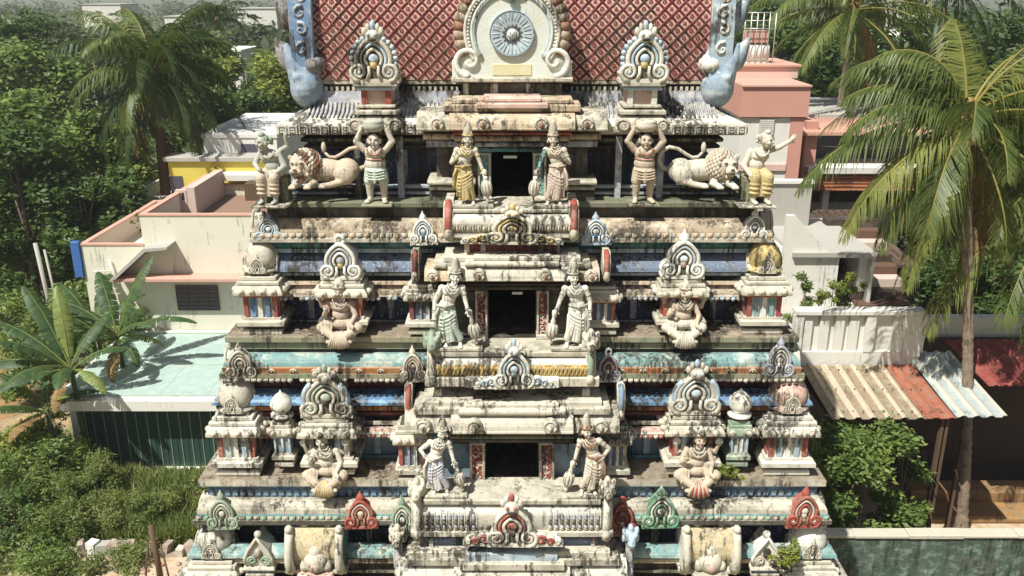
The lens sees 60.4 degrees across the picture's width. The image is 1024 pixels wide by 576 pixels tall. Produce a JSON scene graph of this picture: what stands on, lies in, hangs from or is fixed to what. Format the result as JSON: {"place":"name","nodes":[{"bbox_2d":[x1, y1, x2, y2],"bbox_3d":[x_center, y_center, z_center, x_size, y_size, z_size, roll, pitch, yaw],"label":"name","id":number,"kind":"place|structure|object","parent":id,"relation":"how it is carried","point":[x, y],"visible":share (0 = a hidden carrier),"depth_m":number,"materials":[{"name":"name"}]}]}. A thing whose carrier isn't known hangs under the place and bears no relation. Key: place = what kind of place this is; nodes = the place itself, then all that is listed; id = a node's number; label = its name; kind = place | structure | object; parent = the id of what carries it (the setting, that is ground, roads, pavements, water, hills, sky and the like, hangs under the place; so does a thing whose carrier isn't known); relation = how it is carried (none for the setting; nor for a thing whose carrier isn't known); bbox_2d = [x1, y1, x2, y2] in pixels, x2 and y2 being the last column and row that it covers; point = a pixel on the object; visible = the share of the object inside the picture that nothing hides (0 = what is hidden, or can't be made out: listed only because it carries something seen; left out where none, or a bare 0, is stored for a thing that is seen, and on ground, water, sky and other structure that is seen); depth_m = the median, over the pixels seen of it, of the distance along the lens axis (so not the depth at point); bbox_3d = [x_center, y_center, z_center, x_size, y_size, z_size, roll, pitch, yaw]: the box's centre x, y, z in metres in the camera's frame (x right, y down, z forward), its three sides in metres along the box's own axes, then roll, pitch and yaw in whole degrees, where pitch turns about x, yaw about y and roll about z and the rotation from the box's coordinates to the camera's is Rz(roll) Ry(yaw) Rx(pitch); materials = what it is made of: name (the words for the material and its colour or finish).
{"place":"outdoors","nodes":[
{"label":"outdoors","id":0,"kind":"place"},
{"bbox_2d":[0,537,186,575],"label":"sandy path","id":1,"kind":"structure","parent":0,"point":[172,567],"depth_m":24.17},
{"bbox_2d":[145,524,169,575],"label":"wooden post","id":2,"kind":"object","parent":1,"relation":"on","point":[156,555],"visible":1,"depth_m":22.90,"materials":[{"name":"brown wood"}]},
{"bbox_2d":[0,3,1023,547],"bbox_3d":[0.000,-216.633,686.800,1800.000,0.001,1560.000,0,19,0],"label":"ground","id":3,"kind":"structure","parent":0,"point":[8,421],"depth_m":43.64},
{"bbox_2d":[0,356,41,419],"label":"bare earth","id":4,"kind":"structure","parent":3,"relation":"on","point":[22,402],"depth_m":33.70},
{"bbox_2d":[0,477,60,556],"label":"bush","id":5,"kind":"object","parent":3,"relation":"on","point":[9,532],"visible":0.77,"depth_m":25.04,"materials":[{"name":"green plant"}]},
{"bbox_2d":[0,444,78,502],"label":"bush","id":6,"kind":"object","parent":3,"relation":"on","point":[47,470],"visible":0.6,"depth_m":25.90,"materials":[{"name":"green plant"}]},
{"bbox_2d":[0,518,89,575],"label":"bush","id":7,"kind":"object","parent":3,"relation":"on","point":[44,558],"visible":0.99,"depth_m":23.80,"materials":[{"name":"green plant"}]},
{"bbox_2d":[0,410,95,485],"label":"bush","id":8,"kind":"object","parent":3,"relation":"on","point":[28,433],"visible":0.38,"depth_m":27.83,"materials":[{"name":"green plant"}]},
{"bbox_2d":[33,243,62,359],"bbox_3d":[-18.178,1.034,34.661,0.380,5.819,0.156,0,19,0],"label":"fence post","id":9,"kind":"object","parent":3,"relation":"on","point":[41,270],"visible":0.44,"depth_m":34.02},
{"bbox_2d":[0,419,97,509],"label":"bush","id":10,"kind":"object","parent":3,"relation":"on","point":[38,452],"visible":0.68,"depth_m":26.50,"materials":[{"name":"green plant"}]},
{"bbox_2d":[0,5,98,121],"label":"broadleaf tree","id":11,"kind":"object","parent":3,"relation":"on","point":[25,28],"visible":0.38,"depth_m":66.27,"materials":[{"name":"green plant"}]},
{"bbox_2d":[0,6,98,91],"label":"broadleaf tree","id":12,"kind":"object","parent":3,"relation":"on","point":[78,29],"visible":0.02,"depth_m":94.84,"materials":[{"name":"green plant"}]},
{"bbox_2d":[0,358,99,442],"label":"banana plant","id":13,"kind":"object","parent":3,"relation":"on","point":[47,384],"visible":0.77,"depth_m":27.15,"materials":[{"name":"green plant"}]},
{"bbox_2d":[0,110,104,341],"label":"broadleaf tree","id":14,"kind":"object","parent":3,"relation":"on","point":[31,141],"visible":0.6,"depth_m":35.62,"materials":[{"name":"green plant"}]},
{"bbox_2d":[0,36,114,140],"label":"broadleaf tree","id":15,"kind":"object","parent":3,"relation":"on","point":[59,78],"visible":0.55,"depth_m":55.00,"materials":[{"name":"green plant"}]},
{"bbox_2d":[14,434,103,486],"bbox_3d":[-14.584,5.569,27.452,3.626,1.900,2.134,11,21,29],"label":"bush","id":16,"kind":"object","parent":3,"relation":"on","point":[67,466],"visible":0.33,"depth_m":26.97,"materials":[{"name":"green plant"}]},
{"bbox_2d":[0,285,128,459],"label":"banana plant","id":17,"kind":"object","parent":3,"relation":"on","point":[62,335],"visible":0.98,"depth_m":27.39,"materials":[{"name":"green plant"}]},
{"bbox_2d":[0,83,142,294],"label":"broadleaf tree","id":18,"kind":"object","parent":3,"relation":"on","point":[87,139],"visible":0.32,"depth_m":39.35,"materials":[{"name":"green plant"}]},
{"bbox_2d":[0,280,151,403],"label":"bush","id":19,"kind":"object","parent":3,"relation":"on","point":[15,301],"visible":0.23,"depth_m":33.05,"materials":[{"name":"green plant"}]},
{"bbox_2d":[28,476,125,541],"bbox_3d":[-12.459,6.488,25.459,2.480,1.504,2.373,0,19,0],"label":"bush","id":20,"kind":"object","parent":3,"relation":"on","point":[75,513],"visible":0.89,"depth_m":25.12,"materials":[{"name":"green plant"}]},
{"bbox_2d":[19,155,140,298],"bbox_3d":[-18.180,-1.327,37.299,5.253,8.620,4.199,16,25,40],"label":"broadleaf tree","id":21,"kind":"object","parent":3,"relation":"on","point":[92,190],"visible":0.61,"depth_m":36.23,"materials":[{"name":"green plant"}]},
{"bbox_2d":[36,20,136,136],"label":"broadleaf tree","id":22,"kind":"object","parent":3,"relation":"on","point":[61,39],"visible":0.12,"depth_m":67.00,"materials":[{"name":"green plant"}]},
{"bbox_2d":[27,273,145,350],"bbox_3d":[-15.127,2.427,31.569,3.558,5.164,3.284,0,19,0],"label":"banana plant","id":23,"kind":"object","parent":3,"relation":"on","point":[76,298],"visible":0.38,"depth_m":31.47,"materials":[{"name":"green plant"}]},
{"bbox_2d":[58,444,123,492],"bbox_3d":[-12.991,5.758,27.125,2.392,1.735,1.519,10,21,26],"label":"bush","id":24,"kind":"object","parent":3,"relation":"on","point":[96,464],"visible":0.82,"depth_m":26.83,"materials":[{"name":"green plant"}]},
{"bbox_2d":[6,454,206,547],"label":"tall weeds","id":25,"kind":"object","parent":3,"relation":"on","point":[176,525],"visible":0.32,"depth_m":25.79,"materials":[{"name":"green plant"}]},
{"bbox_2d":[24,535,194,558],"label":"rubble wall","id":26,"kind":"structure","parent":3,"relation":"on","point":[169,550],"depth_m":24.54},
{"bbox_2d":[81,3,138,31],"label":"distant building","id":27,"kind":"structure","parent":3,"relation":"on","point":[106,8],"depth_m":200.46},
{"bbox_2d":[75,160,149,231],"bbox_3d":[-17.249,-1.720,39.483,3.961,7.963,3.929,-6,20,-18],"label":"broadleaf tree","id":28,"kind":"object","parent":3,"relation":"on","point":[137,197],"visible":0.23,"depth_m":38.31,"materials":[{"name":"green plant"}]},
{"bbox_2d":[67,119,158,203],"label":"broadleaf tree","id":29,"kind":"object","parent":3,"relation":"on","point":[150,170],"visible":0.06,"depth_m":46.22,"materials":[{"name":"green plant"}]},
{"bbox_2d":[37,254,196,382],"bbox_3d":[-13.540,2.306,29.881,4.236,6.476,4.015,14,23,35],"label":"banana plant","id":30,"kind":"object","parent":3,"relation":"on","point":[106,301],"visible":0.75,"depth_m":29.67,"materials":[{"name":"green plant"}]},
{"bbox_2d":[77,535,161,575],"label":"bush","id":31,"kind":"object","parent":3,"relation":"on","point":[129,554],"visible":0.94,"depth_m":23.98,"materials":[{"name":"green plant"}]},
{"bbox_2d":[83,16,188,140],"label":"broadleaf tree","id":32,"kind":"object","parent":3,"relation":"on","point":[99,30],"visible":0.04,"depth_m":86.45,"materials":[{"name":"green plant"}]},
{"bbox_2d":[48,330,229,468],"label":"garage","id":33,"kind":"structure","parent":3,"relation":"on","point":[155,408],"depth_m":28.79,"materials":[{"name":"teal metal"}]},
{"bbox_2d":[99,487,180,531],"bbox_3d":[-10.840,6.434,25.780,2.285,1.384,1.489,-8,20,-21],"label":"bush","id":34,"kind":"object","parent":3,"relation":"on","point":[150,502],"visible":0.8,"depth_m":25.48,"materials":[{"name":"green plant"}]},
{"bbox_2d":[45,4,245,195],"bbox_3d":[-16.110,-5.651,41.004,7.376,14.420,7.968,0,19,0],"label":"coconut palm","id":35,"kind":"object","parent":3,"relation":"on","point":[158,62],"visible":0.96,"depth_m":38.45,"materials":[{"name":"green plant"}]},
{"bbox_2d":[144,175,171,203],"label":"lime house","id":36,"kind":"structure","parent":3,"relation":"on","point":[153,191],"depth_m":42.83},
{"bbox_2d":[79,170,266,350],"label":"cream house","id":37,"kind":"structure","parent":3,"relation":"on","point":[193,237],"depth_m":32.37,"materials":[{"name":"paint"}]},
{"bbox_2d":[70,241,84,277],"bbox_3d":[-15.890,-1.058,32.216,0.300,1.355,0.220,0,19,0],"label":"blue post","id":38,"kind":"object","parent":37,"relation":"attached to","point":[77,259],"visible":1,"depth_m":32.12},
{"bbox_2d":[175,285,219,309],"bbox_3d":[-11.655,0.363,32.650,1.574,0.982,0.050,0,19,0],"label":"window","id":39,"kind":"structure","parent":37,"relation":"in","point":[189,297],"depth_m":32.65,"materials":[{"name":"grey wood"}]},
{"bbox_2d":[165,473,206,511],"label":"bush","id":40,"kind":"object","parent":3,"relation":"on","point":[192,481],"visible":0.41,"depth_m":26.34,"materials":[{"name":"green plant"}]},
{"bbox_2d":[150,79,243,161],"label":"broadleaf tree","id":41,"kind":"object","parent":3,"relation":"on","point":[224,94],"visible":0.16,"depth_m":48.86,"materials":[{"name":"green plant"}]},
{"bbox_2d":[163,152,264,193],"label":"yellow house","id":42,"kind":"structure","parent":3,"relation":"on","point":[185,168],"depth_m":39.18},
{"bbox_2d":[170,176,182,193],"bbox_3d":[-15.009,-4.558,39.430,0.670,0.918,0.050,0,19,0],"label":"window","id":43,"kind":"structure","parent":42,"relation":"in","point":[176,182],"depth_m":39.37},
{"bbox_2d":[184,0,261,43],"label":"coconut palm","id":44,"kind":"object","parent":3,"relation":"on","point":[219,21],"visible":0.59,"depth_m":71.54,"materials":[{"name":"green plant"}]},
{"bbox_2d":[189,30,277,136],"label":"broadleaf tree","id":45,"kind":"object","parent":3,"relation":"on","point":[221,51],"visible":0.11,"depth_m":62.44,"materials":[{"name":"green plant"}]},
{"bbox_2d":[214,46,256,92],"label":"house","id":46,"kind":"structure","parent":3,"relation":"on","point":[243,51],"depth_m":86.94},
{"bbox_2d":[216,87,275,125],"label":"broadleaf tree","id":47,"kind":"object","parent":3,"relation":"on","point":[255,101],"visible":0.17,"depth_m":53.26,"materials":[{"name":"green plant"}]},
{"bbox_2d":[201,113,311,173],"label":"white house","id":48,"kind":"structure","parent":3,"relation":"on","point":[232,135],"depth_m":40.41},
{"bbox_2d":[240,144,262,152],"bbox_3d":[-11.823,-6.289,40.018,1.000,0.511,0.035,0,19,0],"label":"window","id":49,"kind":"structure","parent":48,"relation":"in","point":[245,148],"depth_m":39.98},
{"bbox_2d":[224,18,289,56],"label":"broadleaf tree","id":50,"kind":"object","parent":3,"relation":"on","point":[257,33],"visible":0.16,"depth_m":104.23,"materials":[{"name":"green plant"}]},
{"bbox_2d":[213,48,304,119],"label":"broadleaf tree","id":51,"kind":"object","parent":3,"relation":"on","point":[274,80],"visible":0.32,"depth_m":58.05,"materials":[{"name":"green plant"}]},
{"bbox_2d":[237,7,284,56],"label":"distant building","id":52,"kind":"structure","parent":3,"relation":"on","point":[268,14],"depth_m":181.62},
{"bbox_2d":[237,73,316,150],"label":"broadleaf tree","id":53,"kind":"object","parent":3,"relation":"on","point":[243,86],"visible":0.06,"depth_m":59.37,"materials":[{"name":"green plant"}]},
{"bbox_2d":[0,115,907,360],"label":"undergrowth","id":54,"kind":"object","parent":3,"relation":"on","point":[2,318],"depth_m":41.54,"materials":[{"name":"green plant"}]},
{"bbox_2d":[177,0,846,575],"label":"temple tower","id":55,"kind":"structure","parent":3,"relation":"on","point":[515,400],"depth_m":14.48,"materials":[{"name":"stone"}]},
{"bbox_2d":[251,130,296,207],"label":"corner statue","id":56,"kind":"object","parent":55,"relation":"on","point":[273,181],"visible":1,"depth_m":13.98,"materials":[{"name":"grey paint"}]},
{"bbox_2d":[300,428,348,497],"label":"seated statue","id":57,"kind":"object","parent":55,"relation":"attached to","point":[325,479],"visible":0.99,"depth_m":14.61,"materials":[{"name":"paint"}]},
{"bbox_2d":[288,142,365,189],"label":"lion statue","id":58,"kind":"object","parent":55,"relation":"attached to","point":[311,168],"visible":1,"depth_m":14.18,"materials":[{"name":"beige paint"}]},
{"bbox_2d":[314,277,362,348],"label":"seated statue","id":59,"kind":"object","parent":55,"relation":"attached to","point":[340,329],"visible":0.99,"depth_m":14.29,"materials":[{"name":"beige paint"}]},
{"bbox_2d":[353,118,394,206],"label":"dwarf statue","id":60,"kind":"object","parent":55,"relation":"on","point":[374,149],"visible":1,"depth_m":13.97,"materials":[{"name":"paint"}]},
{"bbox_2d":[418,415,467,498],"bbox_3d":[-1.106,2.658,14.054,0.775,1.407,0.390,0,19,0],"label":"guardian statue","id":61,"kind":"object","parent":55,"relation":"on","point":[439,486],"visible":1,"depth_m":14.03,"materials":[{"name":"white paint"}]},
{"bbox_2d":[432,256,483,351],"bbox_3d":[-0.862,0.222,13.841,0.800,1.530,0.427,0,19,0],"label":"guardian statue","id":62,"kind":"object","parent":55,"relation":"on","point":[444,316],"visible":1,"depth_m":13.81,"materials":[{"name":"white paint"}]},
{"bbox_2d":[449,120,493,208],"bbox_3d":[-0.632,-1.935,13.682,0.682,1.358,0.376,0,19,0],"label":"guardian statue","id":63,"kind":"object","parent":55,"relation":"on","point":[462,178],"visible":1,"depth_m":13.65,"materials":[{"name":"paint"}]},
{"bbox_2d":[528,120,570,208],"bbox_3d":[0.588,-1.935,13.682,0.669,1.358,0.376,0,19,0],"label":"guardian statue","id":64,"kind":"object","parent":55,"relation":"on","point":[557,179],"visible":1,"depth_m":13.65,"materials":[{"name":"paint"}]},
{"bbox_2d":[545,256,591,351],"bbox_3d":[0.897,0.229,13.843,0.736,1.517,0.423,0,19,0],"label":"guardian statue","id":65,"kind":"object","parent":55,"relation":"on","point":[579,317],"visible":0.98,"depth_m":13.80,"materials":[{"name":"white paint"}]},
{"bbox_2d":[563,413,610,498],"bbox_3d":[1.196,2.639,14.047,0.770,1.450,0.403,0,19,0],"label":"guardian statue","id":66,"kind":"object","parent":55,"relation":"on","point":[586,487],"visible":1,"depth_m":14.01,"materials":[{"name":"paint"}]},
{"bbox_2d":[625,118,666,206],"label":"dwarf statue","id":67,"kind":"object","parent":55,"relation":"on","point":[644,149],"visible":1,"depth_m":13.97,"materials":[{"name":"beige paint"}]},
{"bbox_2d":[661,279,707,348],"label":"seated statue","id":68,"kind":"object","parent":55,"relation":"attached to","point":[683,330],"visible":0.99,"depth_m":14.30,"materials":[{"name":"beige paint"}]},
{"bbox_2d":[656,142,739,189],"bbox_3d":[3.007,-1.983,14.209,1.315,0.710,0.627,0,19,0],"label":"lion statue","id":69,"kind":"object","parent":55,"relation":"attached to","point":[715,168],"visible":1,"depth_m":14.18,"materials":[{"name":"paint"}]},
{"bbox_2d":[673,426,722,498],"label":"seated statue","id":70,"kind":"object","parent":55,"relation":"attached to","point":[697,479],"visible":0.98,"depth_m":14.60,"materials":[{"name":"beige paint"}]},
{"bbox_2d":[715,463,745,480],"bbox_3d":[3.614,3.070,14.728,0.408,0.295,0.683,-13,23,-34],"label":"wild sprout","id":71,"kind":"object","parent":55,"relation":"on","point":[731,471],"visible":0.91,"depth_m":14.69,"materials":[{"name":"green plant"}]},
{"bbox_2d":[729,129,796,208],"bbox_3d":[4.033,-1.931,14.046,0.885,1.208,0.671,0,19,0],"label":"corner statue","id":72,"kind":"object","parent":55,"relation":"on","point":[756,180],"visible":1,"depth_m":13.96,"materials":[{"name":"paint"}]},
{"bbox_2d":[767,537,801,567],"bbox_3d":[4.620,4.450,14.700,0.633,0.404,0.433,-7,20,-20],"label":"wild sprout","id":73,"kind":"object","parent":55,"relation":"on","point":[793,554],"visible":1,"depth_m":14.69,"materials":[{"name":"green plant"}]},
{"bbox_2d":[0,0,1023,124],"bbox_3d":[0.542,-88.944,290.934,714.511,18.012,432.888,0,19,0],"label":"distant wood","id":74,"kind":"object","parent":3,"relation":"on","point":[173,10],"visible":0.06,"depth_m":252.41,"materials":[{"name":"green plant"}]},
{"bbox_2d":[733,0,807,60],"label":"broadleaf tree","id":75,"kind":"object","parent":3,"relation":"on","point":[769,7],"visible":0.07,"depth_m":55.95,"materials":[{"name":"green plant"}]},
{"bbox_2d":[734,12,840,64],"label":"broadleaf tree","id":76,"kind":"object","parent":3,"relation":"on","point":[780,35],"visible":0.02,"depth_m":48.32,"materials":[{"name":"green plant"}]},
{"bbox_2d":[757,179,877,310],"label":"white outhouse","id":77,"kind":"structure","parent":3,"relation":"on","point":[814,249],"depth_m":28.02,"materials":[{"name":"paint"}]},
{"bbox_2d":[838,257,875,301],"bbox_3d":[10.832,-0.284,28.034,1.155,1.636,0.390,0,19,0],"label":"door","id":78,"kind":"structure","parent":77,"relation":"in","point":[873,261],"depth_m":27.84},
{"bbox_2d":[785,20,897,101],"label":"broadleaf tree","id":79,"kind":"object","parent":3,"relation":"on","point":[828,67],"visible":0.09,"depth_m":44.70,"materials":[{"name":"green plant"}]},
{"bbox_2d":[781,216,927,367],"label":"terrace house","id":80,"kind":"structure","parent":3,"relation":"on","point":[884,326],"depth_m":24.88,"materials":[{"name":"paint"}]},
{"bbox_2d":[783,271,815,322],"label":"pot plant","id":81,"kind":"object","parent":80,"relation":"on","point":[806,287],"visible":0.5,"depth_m":25.22,"materials":[{"name":"green plant"}]},
{"bbox_2d":[799,278,837,305],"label":"pot plant","id":82,"kind":"object","parent":80,"relation":"on","point":[821,295],"visible":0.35,"depth_m":25.12,"materials":[{"name":"green plant"}]},
{"bbox_2d":[825,283,848,305],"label":"pot plant","id":83,"kind":"object","parent":80,"relation":"on","point":[841,291],"visible":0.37,"depth_m":25.05,"materials":[{"name":"green plant"}]},
{"bbox_2d":[831,271,867,305],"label":"pot plant","id":84,"kind":"object","parent":80,"relation":"on","point":[851,276],"visible":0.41,"depth_m":25.22,"materials":[{"name":"green plant"}]},
{"bbox_2d":[746,0,965,118],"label":"coconut palm","id":85,"kind":"object","parent":3,"relation":"on","point":[852,16],"visible":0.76,"depth_m":37.58,"materials":[{"name":"green plant"}]},
{"bbox_2d":[789,19,929,118],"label":"broadleaf tree","id":86,"kind":"object","parent":3,"relation":"on","point":[884,45],"visible":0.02,"depth_m":54.60,"materials":[{"name":"green plant"}]},
{"bbox_2d":[798,97,930,245],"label":"building","id":87,"kind":"structure","parent":3,"relation":"on","point":[845,190],"depth_m":36.78,"materials":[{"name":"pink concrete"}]},
{"bbox_2d":[815,136,910,158],"bbox_3d":[14.883,-6.001,37.501,4.410,1.534,0.290,0,19,0],"label":"window","id":88,"kind":"structure","parent":87,"relation":"in","point":[821,151],"depth_m":37.56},
{"bbox_2d":[808,410,929,527],"bbox_3d":[8.957,5.487,22.666,3.344,5.102,3.662,8,20,22],"label":"bush","id":89,"kind":"object","parent":3,"relation":"on","point":[841,502],"visible":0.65,"depth_m":21.99,"materials":[{"name":"green plant"}]},
{"bbox_2d":[801,364,956,527],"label":"tin shed","id":90,"kind":"structure","parent":3,"relation":"on","point":[866,394],"depth_m":23.57,"materials":[{"name":"beige metal"}]},
{"bbox_2d":[865,430,935,527],"bbox_3d":[10.269,5.769,23.297,1.766,4.141,1.509,-6,20,-17],"label":"bush","id":91,"kind":"object","parent":3,"relation":"on","point":[885,497],"visible":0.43,"depth_m":23.06,"materials":[{"name":"green plant"}]},
{"bbox_2d":[838,0,1009,241],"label":"broadleaf tree","id":92,"kind":"object","parent":3,"relation":"on","point":[904,44],"visible":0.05,"depth_m":48.80,"materials":[{"name":"green plant"}]},
{"bbox_2d":[897,182,961,303],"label":"broadleaf tree","id":93,"kind":"object","parent":3,"relation":"on","point":[901,249],"visible":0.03,"depth_m":41.30,"materials":[{"name":"green plant"}]},
{"bbox_2d":[851,486,1023,527],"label":"sandy yard","id":94,"kind":"structure","parent":3,"relation":"on","point":[868,505],"depth_m":26.27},
{"bbox_2d":[794,18,1023,527],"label":"coconut palm","id":95,"kind":"object","parent":94,"relation":"on","point":[970,115],"visible":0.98,"depth_m":21.30,"materials":[{"name":"green plant"}]},
{"bbox_2d":[871,337,1023,527],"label":"sheet shed","id":96,"kind":"structure","parent":94,"relation":"on","point":[991,403],"depth_m":27.18,"materials":[{"name":"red metal"}]},
{"bbox_2d":[892,130,1023,352],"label":"coconut palm","id":97,"kind":"object","parent":94,"relation":"on","point":[1017,196],"visible":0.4,"depth_m":22.62,"materials":[{"name":"green plant"}]},
{"bbox_2d":[902,480,1023,522],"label":"mud platform","id":98,"kind":"structure","parent":94,"relation":"on","point":[996,501],"depth_m":26.81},
{"bbox_2d":[886,0,1023,278],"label":"coconut palm","id":99,"kind":"object","parent":3,"relation":"on","point":[943,5],"visible":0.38,"depth_m":42.70,"materials":[{"name":"green plant"}]},
{"bbox_2d":[901,227,1023,313],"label":"broadleaf tree","id":100,"kind":"object","parent":3,"relation":"on","point":[931,280],"visible":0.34,"depth_m":32.14,"materials":[{"name":"green plant"}]},
{"bbox_2d":[914,0,1023,211],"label":"broadleaf tree","id":101,"kind":"object","parent":3,"relation":"on","point":[1009,38],"visible":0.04,"depth_m":43.04,"materials":[{"name":"green plant"}]},
{"bbox_2d":[950,191,1023,313],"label":"broadleaf tree","id":102,"kind":"object","parent":3,"relation":"on","point":[977,307],"visible":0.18,"depth_m":31.23,"materials":[{"name":"green plant"}]},
{"bbox_2d":[0,0,1023,2],"bbox_3d":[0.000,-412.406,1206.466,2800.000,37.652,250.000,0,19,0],"label":"hills","id":103,"kind":"structure","parent":0,"point":[221,1],"depth_m":1100.11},
{"bbox_2d":[707,12,812,178],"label":"pink house","id":104,"kind":"structure","parent":0,"point":[771,95],"depth_m":33.03,"materials":[{"name":"paint"}]},
{"bbox_2d":[758,119,773,134],"bbox_3d":[9.474,-6.003,32.765,0.536,0.578,0.060,0,19,0],"label":"louvre window","id":105,"kind":"structure","parent":104,"relation":"in","point":[764,124],"depth_m":32.73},
{"bbox_2d":[809,209,1023,336],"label":"house","id":106,"kind":"structure","parent":0,"point":[983,325],"depth_m":26.85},
{"bbox_2d":[825,528,1023,575],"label":"boundary wall","id":107,"kind":"structure","parent":0,"point":[929,551],"depth_m":20.69,"materials":[{"name":"paint"}]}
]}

